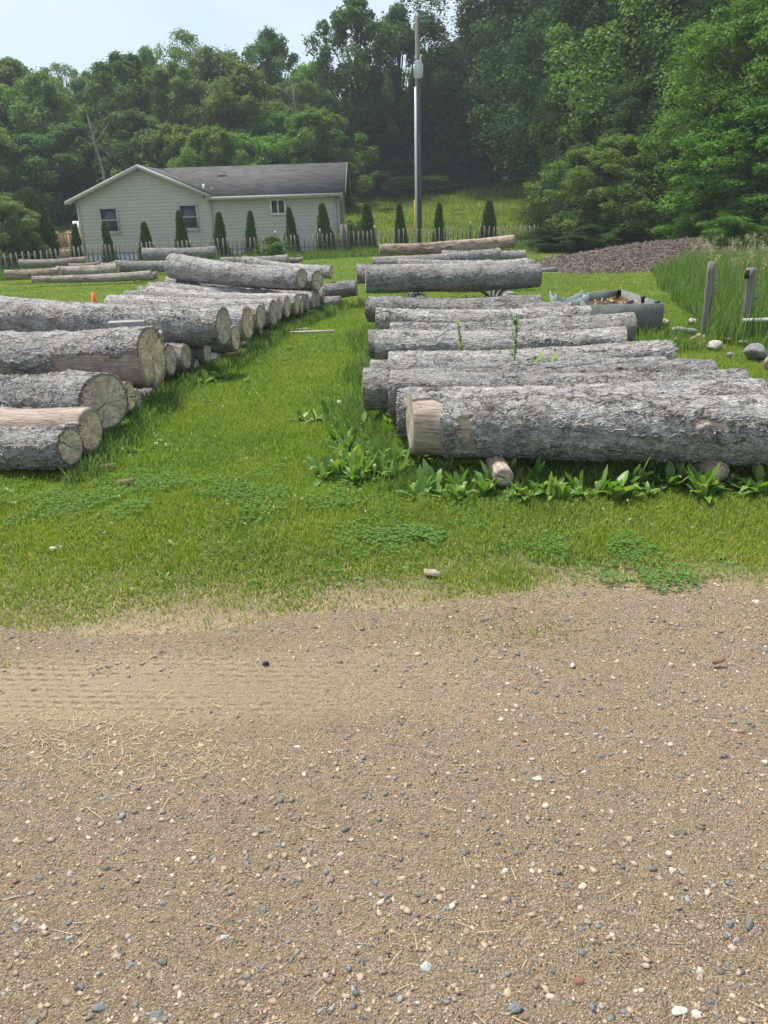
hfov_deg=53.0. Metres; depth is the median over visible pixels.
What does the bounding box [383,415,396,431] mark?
weed
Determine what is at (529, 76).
tree
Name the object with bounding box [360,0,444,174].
tree
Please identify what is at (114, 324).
timber block
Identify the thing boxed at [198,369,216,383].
weed
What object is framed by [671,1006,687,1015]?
stone
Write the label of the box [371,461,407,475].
weed
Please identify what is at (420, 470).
weed
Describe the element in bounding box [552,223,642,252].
bush
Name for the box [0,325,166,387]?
log
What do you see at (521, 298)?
log
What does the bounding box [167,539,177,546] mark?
weed
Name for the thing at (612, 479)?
weed
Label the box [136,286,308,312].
log
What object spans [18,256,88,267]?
log
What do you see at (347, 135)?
tree
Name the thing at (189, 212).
window
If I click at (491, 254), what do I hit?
log
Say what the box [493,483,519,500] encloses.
weed
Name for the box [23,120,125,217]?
tree
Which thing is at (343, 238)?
fence
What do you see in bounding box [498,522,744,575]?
clover
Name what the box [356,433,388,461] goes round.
weed
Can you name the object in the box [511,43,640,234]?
tree
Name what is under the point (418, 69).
utility pole
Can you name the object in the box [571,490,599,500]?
weed
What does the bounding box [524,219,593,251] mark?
bush
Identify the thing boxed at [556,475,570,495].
weed
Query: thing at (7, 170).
tree
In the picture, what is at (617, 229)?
bush
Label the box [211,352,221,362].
log
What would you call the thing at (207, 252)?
log
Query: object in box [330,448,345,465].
weed
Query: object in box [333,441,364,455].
weed
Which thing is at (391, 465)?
weed
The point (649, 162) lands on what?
bush
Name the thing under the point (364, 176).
bush
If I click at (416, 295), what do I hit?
skid log
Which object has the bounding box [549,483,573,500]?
weed
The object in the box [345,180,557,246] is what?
grass
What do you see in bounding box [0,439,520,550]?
clover
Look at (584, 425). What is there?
log
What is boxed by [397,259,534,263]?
log
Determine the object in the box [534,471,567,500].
weed
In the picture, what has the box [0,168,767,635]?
lawn
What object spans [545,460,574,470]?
weed
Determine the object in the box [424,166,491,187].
bush
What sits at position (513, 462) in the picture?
weed
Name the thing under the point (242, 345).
log
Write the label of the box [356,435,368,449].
weed
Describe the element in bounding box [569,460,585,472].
weed
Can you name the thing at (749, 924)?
stone
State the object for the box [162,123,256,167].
tree
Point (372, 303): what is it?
log
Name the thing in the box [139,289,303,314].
log
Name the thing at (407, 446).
weed
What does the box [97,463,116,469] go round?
bark scrap
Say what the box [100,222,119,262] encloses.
arborvitae
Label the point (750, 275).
fence post
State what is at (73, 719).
straw
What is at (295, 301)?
log
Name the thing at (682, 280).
tall grass
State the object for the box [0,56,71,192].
tree
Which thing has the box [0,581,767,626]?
straw
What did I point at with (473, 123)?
tree
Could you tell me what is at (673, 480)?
weed
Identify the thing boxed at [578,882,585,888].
stone
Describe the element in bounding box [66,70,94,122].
tree
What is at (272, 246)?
shrub
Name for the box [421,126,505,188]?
tree
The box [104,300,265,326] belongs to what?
log
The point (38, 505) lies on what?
clover
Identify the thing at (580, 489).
weed
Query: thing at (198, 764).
straw
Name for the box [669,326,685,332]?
rock
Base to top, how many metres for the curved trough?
0.500 m
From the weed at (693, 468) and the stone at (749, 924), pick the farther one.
the weed at (693, 468)
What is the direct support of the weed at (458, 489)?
on the lawn at (194, 620)
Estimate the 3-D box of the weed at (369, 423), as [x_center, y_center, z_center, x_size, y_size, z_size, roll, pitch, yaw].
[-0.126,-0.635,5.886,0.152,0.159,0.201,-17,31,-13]
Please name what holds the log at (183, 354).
on the lawn at (194, 620)
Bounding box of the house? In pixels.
[64,162,350,260]
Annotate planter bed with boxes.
[575,289,668,331]
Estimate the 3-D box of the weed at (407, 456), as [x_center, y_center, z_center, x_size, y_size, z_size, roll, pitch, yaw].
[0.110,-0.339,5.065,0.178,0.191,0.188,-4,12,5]
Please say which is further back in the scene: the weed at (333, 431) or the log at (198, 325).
the log at (198, 325)
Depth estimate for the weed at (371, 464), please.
5.03 m
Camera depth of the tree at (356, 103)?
52.47 m
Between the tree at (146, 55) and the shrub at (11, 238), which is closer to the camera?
the shrub at (11, 238)
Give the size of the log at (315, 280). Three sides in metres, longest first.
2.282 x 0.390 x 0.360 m
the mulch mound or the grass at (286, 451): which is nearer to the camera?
the grass at (286, 451)
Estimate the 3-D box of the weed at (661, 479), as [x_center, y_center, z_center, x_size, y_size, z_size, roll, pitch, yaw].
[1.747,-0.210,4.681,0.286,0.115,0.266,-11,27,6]
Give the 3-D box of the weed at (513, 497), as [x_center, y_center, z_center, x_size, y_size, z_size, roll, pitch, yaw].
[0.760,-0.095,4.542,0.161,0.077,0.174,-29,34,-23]
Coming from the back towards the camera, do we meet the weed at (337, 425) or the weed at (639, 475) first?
the weed at (337, 425)
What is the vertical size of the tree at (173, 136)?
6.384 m
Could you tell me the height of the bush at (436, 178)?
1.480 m
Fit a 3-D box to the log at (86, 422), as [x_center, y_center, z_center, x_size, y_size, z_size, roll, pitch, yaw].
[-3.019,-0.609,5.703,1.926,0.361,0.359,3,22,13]
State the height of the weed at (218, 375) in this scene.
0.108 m
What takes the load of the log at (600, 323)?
on the lawn at (194, 620)
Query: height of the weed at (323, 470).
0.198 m
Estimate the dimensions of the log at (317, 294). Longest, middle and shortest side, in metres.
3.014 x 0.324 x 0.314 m
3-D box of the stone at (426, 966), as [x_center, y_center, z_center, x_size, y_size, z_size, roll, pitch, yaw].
[0.099,1.033,1.748,0.022,0.018,0.030,14,26,35]
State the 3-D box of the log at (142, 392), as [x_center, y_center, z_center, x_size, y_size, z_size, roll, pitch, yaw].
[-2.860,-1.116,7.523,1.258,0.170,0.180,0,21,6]
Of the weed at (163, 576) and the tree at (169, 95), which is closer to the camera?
the weed at (163, 576)
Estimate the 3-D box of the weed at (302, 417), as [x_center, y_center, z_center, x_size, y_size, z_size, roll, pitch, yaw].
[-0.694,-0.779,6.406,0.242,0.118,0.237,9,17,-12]
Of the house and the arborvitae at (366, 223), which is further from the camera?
the house
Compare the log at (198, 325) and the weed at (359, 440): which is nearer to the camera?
the weed at (359, 440)
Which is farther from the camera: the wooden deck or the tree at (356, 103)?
the tree at (356, 103)
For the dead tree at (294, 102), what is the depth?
48.83 m
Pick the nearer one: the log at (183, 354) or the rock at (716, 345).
the log at (183, 354)
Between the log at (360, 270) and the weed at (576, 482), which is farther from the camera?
the log at (360, 270)
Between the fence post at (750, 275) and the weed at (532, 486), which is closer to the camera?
the weed at (532, 486)
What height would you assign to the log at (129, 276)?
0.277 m
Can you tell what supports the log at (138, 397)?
on the lawn at (194, 620)
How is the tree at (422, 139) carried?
on the lawn at (194, 620)
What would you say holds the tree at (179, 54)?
on the lawn at (194, 620)
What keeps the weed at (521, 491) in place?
on the lawn at (194, 620)
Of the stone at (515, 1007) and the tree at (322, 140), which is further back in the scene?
the tree at (322, 140)
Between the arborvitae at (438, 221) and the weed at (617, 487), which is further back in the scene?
the arborvitae at (438, 221)
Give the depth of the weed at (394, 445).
5.16 m
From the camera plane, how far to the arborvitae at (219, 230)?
29.49 m
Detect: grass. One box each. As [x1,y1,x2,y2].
[0,240,564,280]
[0,243,668,304]
[0,399,767,509]
[0,488,767,665]
[58,296,366,496]
[134,294,767,408]
[318,322,416,511]
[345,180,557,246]
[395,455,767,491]
[629,311,767,352]
[652,239,767,344]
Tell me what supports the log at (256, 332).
on the lawn at (194, 620)
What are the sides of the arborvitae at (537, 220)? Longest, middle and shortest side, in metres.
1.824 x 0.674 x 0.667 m
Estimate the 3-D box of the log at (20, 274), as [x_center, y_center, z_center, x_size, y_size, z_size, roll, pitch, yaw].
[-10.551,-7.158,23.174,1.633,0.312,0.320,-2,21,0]
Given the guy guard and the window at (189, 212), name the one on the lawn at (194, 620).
the guy guard
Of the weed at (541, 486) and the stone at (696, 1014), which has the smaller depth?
the stone at (696, 1014)
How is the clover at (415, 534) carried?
on the grass at (439, 515)
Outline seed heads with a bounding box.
[689,233,767,327]
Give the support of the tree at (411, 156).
on the lawn at (194, 620)
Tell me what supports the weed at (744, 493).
on the lawn at (194, 620)
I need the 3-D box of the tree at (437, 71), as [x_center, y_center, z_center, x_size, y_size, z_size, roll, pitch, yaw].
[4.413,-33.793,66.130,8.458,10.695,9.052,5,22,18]
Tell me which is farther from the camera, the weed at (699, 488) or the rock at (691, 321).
the rock at (691, 321)
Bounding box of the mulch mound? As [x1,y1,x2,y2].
[536,237,767,274]
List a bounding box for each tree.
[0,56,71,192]
[0,66,103,188]
[0,84,36,196]
[0,128,58,222]
[0,132,90,223]
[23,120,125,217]
[36,61,81,113]
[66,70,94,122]
[68,107,169,184]
[71,49,165,179]
[87,114,108,180]
[109,120,221,176]
[124,60,207,161]
[133,45,167,121]
[145,27,205,75]
[162,42,260,127]
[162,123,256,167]
[178,61,297,158]
[225,130,300,165]
[228,25,300,118]
[240,110,322,164]
[271,106,379,207]
[273,75,328,129]
[278,59,341,134]
[279,85,297,115]
[301,0,399,159]
[321,125,405,194]
[337,79,435,175]
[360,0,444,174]
[364,133,432,185]
[388,131,469,181]
[391,0,587,185]
[393,47,447,127]
[405,79,498,172]
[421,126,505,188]
[425,36,536,182]
[428,39,516,180]
[462,0,695,152]
[464,0,756,234]
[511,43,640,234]
[526,72,690,237]
[542,0,766,211]
[616,87,754,235]
[629,0,767,238]
[653,97,767,239]
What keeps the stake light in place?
on the planter bed
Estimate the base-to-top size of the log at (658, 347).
0.372 m
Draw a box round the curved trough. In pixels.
[550,290,589,305]
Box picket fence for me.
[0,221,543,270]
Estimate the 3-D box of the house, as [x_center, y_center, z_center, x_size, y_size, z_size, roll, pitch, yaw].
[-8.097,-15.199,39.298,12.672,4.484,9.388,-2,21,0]
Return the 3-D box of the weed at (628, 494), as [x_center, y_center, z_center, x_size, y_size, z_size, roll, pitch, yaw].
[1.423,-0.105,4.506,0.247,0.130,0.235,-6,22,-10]
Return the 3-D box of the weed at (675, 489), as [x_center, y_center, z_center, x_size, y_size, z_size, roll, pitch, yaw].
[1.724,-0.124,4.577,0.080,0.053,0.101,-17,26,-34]
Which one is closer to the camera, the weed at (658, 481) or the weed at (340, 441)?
the weed at (658, 481)
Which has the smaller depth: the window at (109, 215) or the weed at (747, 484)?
the weed at (747, 484)
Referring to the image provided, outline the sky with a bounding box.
[0,0,482,102]
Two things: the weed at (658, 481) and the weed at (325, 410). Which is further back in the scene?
the weed at (325, 410)
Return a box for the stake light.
[640,295,645,303]
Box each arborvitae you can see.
[70,223,84,256]
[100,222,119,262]
[136,221,153,260]
[174,210,190,247]
[210,211,231,255]
[243,210,258,254]
[283,206,301,251]
[314,203,338,250]
[356,202,378,248]
[394,202,407,243]
[431,202,446,241]
[477,200,496,238]
[530,205,542,243]
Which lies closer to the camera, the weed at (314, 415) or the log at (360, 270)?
the weed at (314, 415)
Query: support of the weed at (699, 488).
on the lawn at (194, 620)
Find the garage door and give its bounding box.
[339,199,343,233]
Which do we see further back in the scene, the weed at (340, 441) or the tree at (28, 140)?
the tree at (28, 140)
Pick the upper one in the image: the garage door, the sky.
the sky
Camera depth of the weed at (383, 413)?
6.16 m
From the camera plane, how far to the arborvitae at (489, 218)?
32.01 m
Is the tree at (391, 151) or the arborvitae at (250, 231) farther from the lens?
the tree at (391, 151)
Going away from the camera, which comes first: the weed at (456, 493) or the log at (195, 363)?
the weed at (456, 493)
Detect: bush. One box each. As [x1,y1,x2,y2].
[350,167,375,198]
[350,170,408,198]
[379,176,441,196]
[409,173,461,195]
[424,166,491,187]
[523,133,678,252]
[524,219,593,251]
[548,175,601,225]
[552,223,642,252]
[597,147,711,245]
[599,220,688,247]
[644,186,765,239]
[696,189,767,245]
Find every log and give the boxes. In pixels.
[0,295,231,346]
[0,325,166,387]
[0,369,128,431]
[0,405,103,455]
[0,426,83,471]
[4,267,61,279]
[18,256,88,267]
[31,270,152,282]
[55,263,120,274]
[68,261,100,265]
[103,294,277,326]
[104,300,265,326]
[115,260,164,271]
[117,303,264,330]
[122,294,281,320]
[123,290,290,317]
[123,381,136,411]
[134,388,141,408]
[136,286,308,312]
[137,388,156,399]
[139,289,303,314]
[140,271,158,280]
[141,246,216,260]
[145,286,299,314]
[147,282,319,307]
[155,281,316,309]
[164,253,307,288]
[164,276,324,304]
[164,343,177,376]
[170,342,191,370]
[175,359,199,375]
[189,345,210,364]
[210,325,240,352]
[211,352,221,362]
[220,254,288,262]
[226,305,253,341]
[239,340,250,348]
[240,256,332,278]
[252,328,262,336]
[254,270,322,290]
[289,257,302,262]
[315,296,341,308]
[322,280,357,297]
[356,257,528,283]
[362,357,717,411]
[364,296,572,322]
[365,263,541,293]
[368,319,621,358]
[369,355,667,368]
[372,247,501,264]
[374,326,627,359]
[375,305,591,328]
[379,235,514,255]
[379,294,541,302]
[388,339,675,361]
[388,366,748,417]
[389,312,637,340]
[395,377,767,437]
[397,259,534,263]
[404,389,767,466]
[406,292,425,297]
[441,250,526,259]
[483,456,513,486]
[484,289,517,296]
[685,460,728,480]
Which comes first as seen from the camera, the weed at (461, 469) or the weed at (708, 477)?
the weed at (708, 477)
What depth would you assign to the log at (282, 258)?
25.88 m
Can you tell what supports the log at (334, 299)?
on the lawn at (194, 620)
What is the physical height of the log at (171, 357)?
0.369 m
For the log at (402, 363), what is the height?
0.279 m
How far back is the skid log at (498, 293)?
13.27 m
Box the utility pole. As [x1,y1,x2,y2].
[413,0,422,242]
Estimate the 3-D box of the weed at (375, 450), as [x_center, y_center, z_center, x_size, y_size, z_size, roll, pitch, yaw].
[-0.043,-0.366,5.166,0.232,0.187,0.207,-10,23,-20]
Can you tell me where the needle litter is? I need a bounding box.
[418,363,763,395]
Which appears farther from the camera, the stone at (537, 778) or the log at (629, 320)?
the log at (629, 320)
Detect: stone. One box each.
[92,1001,106,1012]
[126,962,134,967]
[149,1010,161,1016]
[260,907,265,912]
[420,961,432,971]
[449,902,455,909]
[501,868,507,873]
[507,1001,522,1013]
[532,776,541,780]
[573,976,582,985]
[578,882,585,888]
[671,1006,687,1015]
[692,1009,702,1018]
[725,920,732,928]
[745,918,752,929]
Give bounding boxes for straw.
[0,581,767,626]
[0,584,767,1023]
[0,669,344,814]
[14,715,424,813]
[320,893,447,988]
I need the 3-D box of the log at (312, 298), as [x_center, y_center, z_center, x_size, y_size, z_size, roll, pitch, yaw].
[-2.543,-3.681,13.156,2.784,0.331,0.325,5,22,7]
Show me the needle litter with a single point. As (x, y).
(581, 371)
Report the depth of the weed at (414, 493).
4.60 m
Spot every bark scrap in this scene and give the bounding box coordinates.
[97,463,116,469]
[114,478,134,484]
[424,568,441,576]
[712,658,725,663]
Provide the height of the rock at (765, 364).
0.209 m
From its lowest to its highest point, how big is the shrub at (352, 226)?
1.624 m
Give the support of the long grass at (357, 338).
on the lawn at (194, 620)
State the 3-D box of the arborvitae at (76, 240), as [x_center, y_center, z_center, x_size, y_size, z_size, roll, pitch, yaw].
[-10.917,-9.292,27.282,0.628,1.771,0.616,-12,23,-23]
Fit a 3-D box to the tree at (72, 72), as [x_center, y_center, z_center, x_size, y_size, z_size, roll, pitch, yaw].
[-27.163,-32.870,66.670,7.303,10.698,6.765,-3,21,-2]
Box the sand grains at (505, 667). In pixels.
[0,583,767,730]
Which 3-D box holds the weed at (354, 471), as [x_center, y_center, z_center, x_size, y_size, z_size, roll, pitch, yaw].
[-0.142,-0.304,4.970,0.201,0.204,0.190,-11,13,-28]
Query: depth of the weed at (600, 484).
4.57 m
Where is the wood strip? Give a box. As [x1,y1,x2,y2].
[289,330,334,333]
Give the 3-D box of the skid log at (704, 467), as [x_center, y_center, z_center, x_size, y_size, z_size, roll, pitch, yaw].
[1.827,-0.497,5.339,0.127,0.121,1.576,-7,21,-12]
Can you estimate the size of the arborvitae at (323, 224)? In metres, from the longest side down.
2.182 x 1.135 x 0.935 m
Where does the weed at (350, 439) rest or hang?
on the lawn at (194, 620)
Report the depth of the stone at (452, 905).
1.90 m
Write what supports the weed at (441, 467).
on the lawn at (194, 620)
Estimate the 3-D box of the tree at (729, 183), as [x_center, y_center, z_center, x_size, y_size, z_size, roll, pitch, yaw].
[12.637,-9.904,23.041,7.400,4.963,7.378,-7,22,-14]
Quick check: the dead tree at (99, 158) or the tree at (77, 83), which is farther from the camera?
the tree at (77, 83)
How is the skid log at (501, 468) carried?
on the lawn at (194, 620)
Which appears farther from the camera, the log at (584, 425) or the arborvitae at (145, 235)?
the arborvitae at (145, 235)
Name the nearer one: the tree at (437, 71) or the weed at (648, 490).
the weed at (648, 490)
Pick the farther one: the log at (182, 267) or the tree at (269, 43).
the tree at (269, 43)
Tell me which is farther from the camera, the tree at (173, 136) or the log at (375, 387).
the tree at (173, 136)
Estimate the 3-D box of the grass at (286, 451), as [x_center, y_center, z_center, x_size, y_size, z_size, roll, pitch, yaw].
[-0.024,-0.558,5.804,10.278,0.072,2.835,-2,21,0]
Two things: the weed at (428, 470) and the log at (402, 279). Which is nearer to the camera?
the weed at (428, 470)
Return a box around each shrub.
[0,195,51,269]
[4,189,61,267]
[253,235,290,255]
[337,218,359,248]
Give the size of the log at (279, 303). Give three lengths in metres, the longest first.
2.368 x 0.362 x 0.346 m
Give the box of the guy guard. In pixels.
[414,200,414,229]
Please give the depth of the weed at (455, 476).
4.69 m
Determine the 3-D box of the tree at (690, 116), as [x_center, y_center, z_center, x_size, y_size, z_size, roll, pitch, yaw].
[12.478,-12.072,27.602,7.576,5.772,6.932,-6,22,-9]
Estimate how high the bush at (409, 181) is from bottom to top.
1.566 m
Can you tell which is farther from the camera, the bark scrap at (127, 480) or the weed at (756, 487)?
the bark scrap at (127, 480)
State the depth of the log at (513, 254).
16.11 m
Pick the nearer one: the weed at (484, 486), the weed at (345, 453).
the weed at (484, 486)
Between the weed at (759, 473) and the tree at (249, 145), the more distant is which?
the tree at (249, 145)
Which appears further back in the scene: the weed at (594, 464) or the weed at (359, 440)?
the weed at (359, 440)
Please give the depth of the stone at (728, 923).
1.83 m
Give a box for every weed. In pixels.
[121,445,139,454]
[159,572,171,582]
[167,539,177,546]
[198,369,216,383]
[202,394,212,402]
[211,371,228,378]
[288,409,308,423]
[304,409,324,423]
[307,457,331,472]
[313,454,339,485]
[321,398,335,420]
[325,421,342,442]
[325,427,356,450]
[328,450,346,475]
[328,459,347,475]
[329,432,355,450]
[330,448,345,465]
[331,420,339,430]
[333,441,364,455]
[333,448,364,481]
[338,423,355,440]
[338,437,342,453]
[338,475,369,484]
[341,434,352,448]
[342,444,358,466]
[346,410,368,422]
[348,451,377,473]
[351,450,372,477]
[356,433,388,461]
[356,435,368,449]
[356,445,366,467]
[361,416,371,435]
[365,444,382,456]
[368,454,390,469]
[371,459,393,479]
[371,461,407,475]
[375,457,389,474]
[378,411,384,423]
[380,419,394,434]
[381,447,406,459]
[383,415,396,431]
[386,438,415,463]
[395,472,432,500]
[399,446,411,471]
[402,438,413,457]
[409,464,434,499]
[410,491,423,499]
[411,455,433,462]
[420,484,446,497]
[423,458,442,491]
[435,463,450,477]
[442,490,451,501]
[445,456,457,473]
[445,469,467,487]
[447,480,468,500]
[449,484,476,505]
[451,465,476,480]
[455,320,463,350]
[471,471,501,495]
[476,460,511,492]
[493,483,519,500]
[497,487,526,502]
[508,309,524,360]
[508,479,544,499]
[510,458,520,474]
[512,466,532,482]
[518,459,535,468]
[527,480,547,488]
[529,455,547,480]
[529,483,543,491]
[531,353,543,361]
[532,481,537,494]
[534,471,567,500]
[545,353,558,360]
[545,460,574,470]
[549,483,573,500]
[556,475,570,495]
[564,469,583,494]
[568,484,589,497]
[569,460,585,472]
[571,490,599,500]
[575,463,601,477]
[581,461,613,477]
[584,464,609,495]
[586,460,615,464]
[593,468,617,485]
[595,470,647,498]
[608,457,654,485]
[608,482,642,503]
[627,473,647,483]
[640,481,662,495]
[645,460,658,473]
[647,461,686,488]
[651,473,671,490]
[657,460,696,487]
[657,462,691,484]
[661,466,688,491]
[668,487,680,491]
[682,470,710,495]
[686,465,725,502]
[689,463,731,489]
[698,461,723,492]
[707,471,737,490]
[724,470,744,480]
[726,476,767,494]
[727,473,741,483]
[734,490,747,497]
[738,480,749,492]
[746,477,764,488]
[752,464,767,492]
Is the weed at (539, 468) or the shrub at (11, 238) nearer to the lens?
the weed at (539, 468)
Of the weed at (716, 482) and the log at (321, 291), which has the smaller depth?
the weed at (716, 482)
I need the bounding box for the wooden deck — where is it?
[56,231,85,258]
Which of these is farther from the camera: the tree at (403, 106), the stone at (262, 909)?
the tree at (403, 106)
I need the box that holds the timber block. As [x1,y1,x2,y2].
[107,319,145,327]
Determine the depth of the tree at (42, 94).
52.08 m
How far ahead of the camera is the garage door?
37.82 m
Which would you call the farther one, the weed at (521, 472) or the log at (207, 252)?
the log at (207, 252)
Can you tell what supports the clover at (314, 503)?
on the lawn at (194, 620)
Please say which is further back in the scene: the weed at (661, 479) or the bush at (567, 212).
the bush at (567, 212)
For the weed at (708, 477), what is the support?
on the lawn at (194, 620)
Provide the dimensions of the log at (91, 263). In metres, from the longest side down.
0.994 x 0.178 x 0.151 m
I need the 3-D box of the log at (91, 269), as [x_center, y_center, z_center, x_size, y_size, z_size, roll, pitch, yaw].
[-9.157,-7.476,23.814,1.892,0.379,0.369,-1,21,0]
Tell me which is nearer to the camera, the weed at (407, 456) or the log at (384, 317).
the weed at (407, 456)
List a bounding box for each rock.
[663,318,669,326]
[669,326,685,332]
[686,328,696,335]
[688,318,698,324]
[706,340,722,350]
[743,343,766,359]
[763,357,767,369]
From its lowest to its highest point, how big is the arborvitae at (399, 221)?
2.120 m
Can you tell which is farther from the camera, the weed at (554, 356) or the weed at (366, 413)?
the weed at (554, 356)
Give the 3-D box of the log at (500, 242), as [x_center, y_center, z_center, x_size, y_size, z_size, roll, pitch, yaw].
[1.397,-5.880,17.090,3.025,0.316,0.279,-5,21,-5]
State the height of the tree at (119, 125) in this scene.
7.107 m
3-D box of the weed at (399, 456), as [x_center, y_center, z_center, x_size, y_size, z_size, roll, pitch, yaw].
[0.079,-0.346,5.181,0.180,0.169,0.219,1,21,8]
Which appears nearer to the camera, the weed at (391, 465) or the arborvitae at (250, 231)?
the weed at (391, 465)
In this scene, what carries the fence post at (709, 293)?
on the lawn at (194, 620)
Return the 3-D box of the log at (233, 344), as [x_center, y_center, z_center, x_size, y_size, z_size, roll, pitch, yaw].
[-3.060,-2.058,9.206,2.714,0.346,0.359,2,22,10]
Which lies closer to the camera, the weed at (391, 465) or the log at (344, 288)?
the weed at (391, 465)
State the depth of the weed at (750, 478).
4.62 m
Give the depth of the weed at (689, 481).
4.60 m
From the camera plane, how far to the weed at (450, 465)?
4.95 m
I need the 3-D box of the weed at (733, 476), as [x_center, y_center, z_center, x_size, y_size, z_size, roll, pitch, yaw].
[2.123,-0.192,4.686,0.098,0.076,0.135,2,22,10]
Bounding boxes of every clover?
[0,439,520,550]
[0,463,344,559]
[21,473,580,563]
[22,385,692,569]
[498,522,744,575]
[565,555,762,594]
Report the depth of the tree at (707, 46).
23.86 m
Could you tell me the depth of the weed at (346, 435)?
5.62 m
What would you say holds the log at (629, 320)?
on the lawn at (194, 620)
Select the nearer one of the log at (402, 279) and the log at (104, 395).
the log at (104, 395)
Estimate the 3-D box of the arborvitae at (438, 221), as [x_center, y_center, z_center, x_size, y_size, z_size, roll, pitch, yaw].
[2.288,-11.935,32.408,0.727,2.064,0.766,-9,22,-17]
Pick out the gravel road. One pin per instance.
(284, 681)
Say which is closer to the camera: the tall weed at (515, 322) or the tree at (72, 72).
the tall weed at (515, 322)
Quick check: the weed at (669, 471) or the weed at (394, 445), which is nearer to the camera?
the weed at (669, 471)
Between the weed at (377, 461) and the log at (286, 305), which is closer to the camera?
the weed at (377, 461)
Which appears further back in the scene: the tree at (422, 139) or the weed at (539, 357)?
the tree at (422, 139)
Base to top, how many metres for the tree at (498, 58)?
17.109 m
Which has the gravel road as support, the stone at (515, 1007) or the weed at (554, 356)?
the stone at (515, 1007)
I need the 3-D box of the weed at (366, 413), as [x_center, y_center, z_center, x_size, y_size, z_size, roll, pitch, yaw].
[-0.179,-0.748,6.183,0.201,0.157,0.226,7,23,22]
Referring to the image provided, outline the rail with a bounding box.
[742,318,767,322]
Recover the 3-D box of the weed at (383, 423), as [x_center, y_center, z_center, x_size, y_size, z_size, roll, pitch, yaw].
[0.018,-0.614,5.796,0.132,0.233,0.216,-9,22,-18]
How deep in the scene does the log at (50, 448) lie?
5.18 m
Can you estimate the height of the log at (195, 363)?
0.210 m
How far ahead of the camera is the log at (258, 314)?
10.03 m
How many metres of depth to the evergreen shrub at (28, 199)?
30.43 m
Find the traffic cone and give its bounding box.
[91,292,97,302]
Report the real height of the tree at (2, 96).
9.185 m
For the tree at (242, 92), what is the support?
on the lawn at (194, 620)
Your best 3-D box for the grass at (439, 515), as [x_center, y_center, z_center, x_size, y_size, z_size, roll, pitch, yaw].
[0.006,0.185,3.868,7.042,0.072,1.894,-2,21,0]
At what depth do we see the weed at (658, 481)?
4.68 m
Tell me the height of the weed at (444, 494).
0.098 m
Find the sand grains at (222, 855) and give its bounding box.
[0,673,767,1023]
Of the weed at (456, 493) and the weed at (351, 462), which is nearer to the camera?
the weed at (456, 493)
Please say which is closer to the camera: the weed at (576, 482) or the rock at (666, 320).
the weed at (576, 482)
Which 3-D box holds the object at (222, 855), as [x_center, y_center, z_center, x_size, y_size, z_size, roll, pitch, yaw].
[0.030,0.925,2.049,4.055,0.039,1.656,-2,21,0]
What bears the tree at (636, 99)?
on the lawn at (194, 620)
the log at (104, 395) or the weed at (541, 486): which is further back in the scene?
the log at (104, 395)
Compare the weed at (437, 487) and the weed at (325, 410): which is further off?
the weed at (325, 410)
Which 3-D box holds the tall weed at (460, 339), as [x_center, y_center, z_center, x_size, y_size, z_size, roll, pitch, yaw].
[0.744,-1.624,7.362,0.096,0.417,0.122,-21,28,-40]
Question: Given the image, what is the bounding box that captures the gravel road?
[0,583,767,1023]
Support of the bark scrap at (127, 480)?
on the lawn at (194, 620)
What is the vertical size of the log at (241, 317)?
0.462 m
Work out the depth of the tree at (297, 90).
56.29 m
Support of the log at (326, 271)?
on the log at (344, 288)
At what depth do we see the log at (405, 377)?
5.57 m
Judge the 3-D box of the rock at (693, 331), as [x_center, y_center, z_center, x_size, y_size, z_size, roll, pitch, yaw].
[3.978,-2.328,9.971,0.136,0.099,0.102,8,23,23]
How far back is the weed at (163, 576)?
3.70 m
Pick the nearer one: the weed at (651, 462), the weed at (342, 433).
the weed at (651, 462)
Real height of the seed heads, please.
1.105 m
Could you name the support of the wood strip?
on the lawn at (194, 620)
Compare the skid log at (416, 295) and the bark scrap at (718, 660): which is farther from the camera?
the skid log at (416, 295)
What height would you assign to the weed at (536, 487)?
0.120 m
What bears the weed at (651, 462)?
on the lawn at (194, 620)
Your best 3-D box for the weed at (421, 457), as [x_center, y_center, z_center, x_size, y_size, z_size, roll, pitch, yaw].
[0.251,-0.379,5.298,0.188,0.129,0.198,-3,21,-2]
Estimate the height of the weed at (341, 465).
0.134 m
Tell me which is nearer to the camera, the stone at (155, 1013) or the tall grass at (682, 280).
the stone at (155, 1013)
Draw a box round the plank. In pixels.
[542,267,557,271]
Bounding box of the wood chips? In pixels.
[535,236,764,273]
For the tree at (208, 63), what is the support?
on the lawn at (194, 620)
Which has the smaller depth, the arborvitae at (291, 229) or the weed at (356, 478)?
the weed at (356, 478)
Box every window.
[98,207,120,233]
[178,204,199,230]
[269,198,285,214]
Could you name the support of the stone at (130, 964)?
on the gravel road
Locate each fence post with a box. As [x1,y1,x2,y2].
[701,261,719,334]
[740,268,759,337]
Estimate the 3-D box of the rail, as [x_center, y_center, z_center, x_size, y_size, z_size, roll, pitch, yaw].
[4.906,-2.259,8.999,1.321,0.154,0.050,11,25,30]

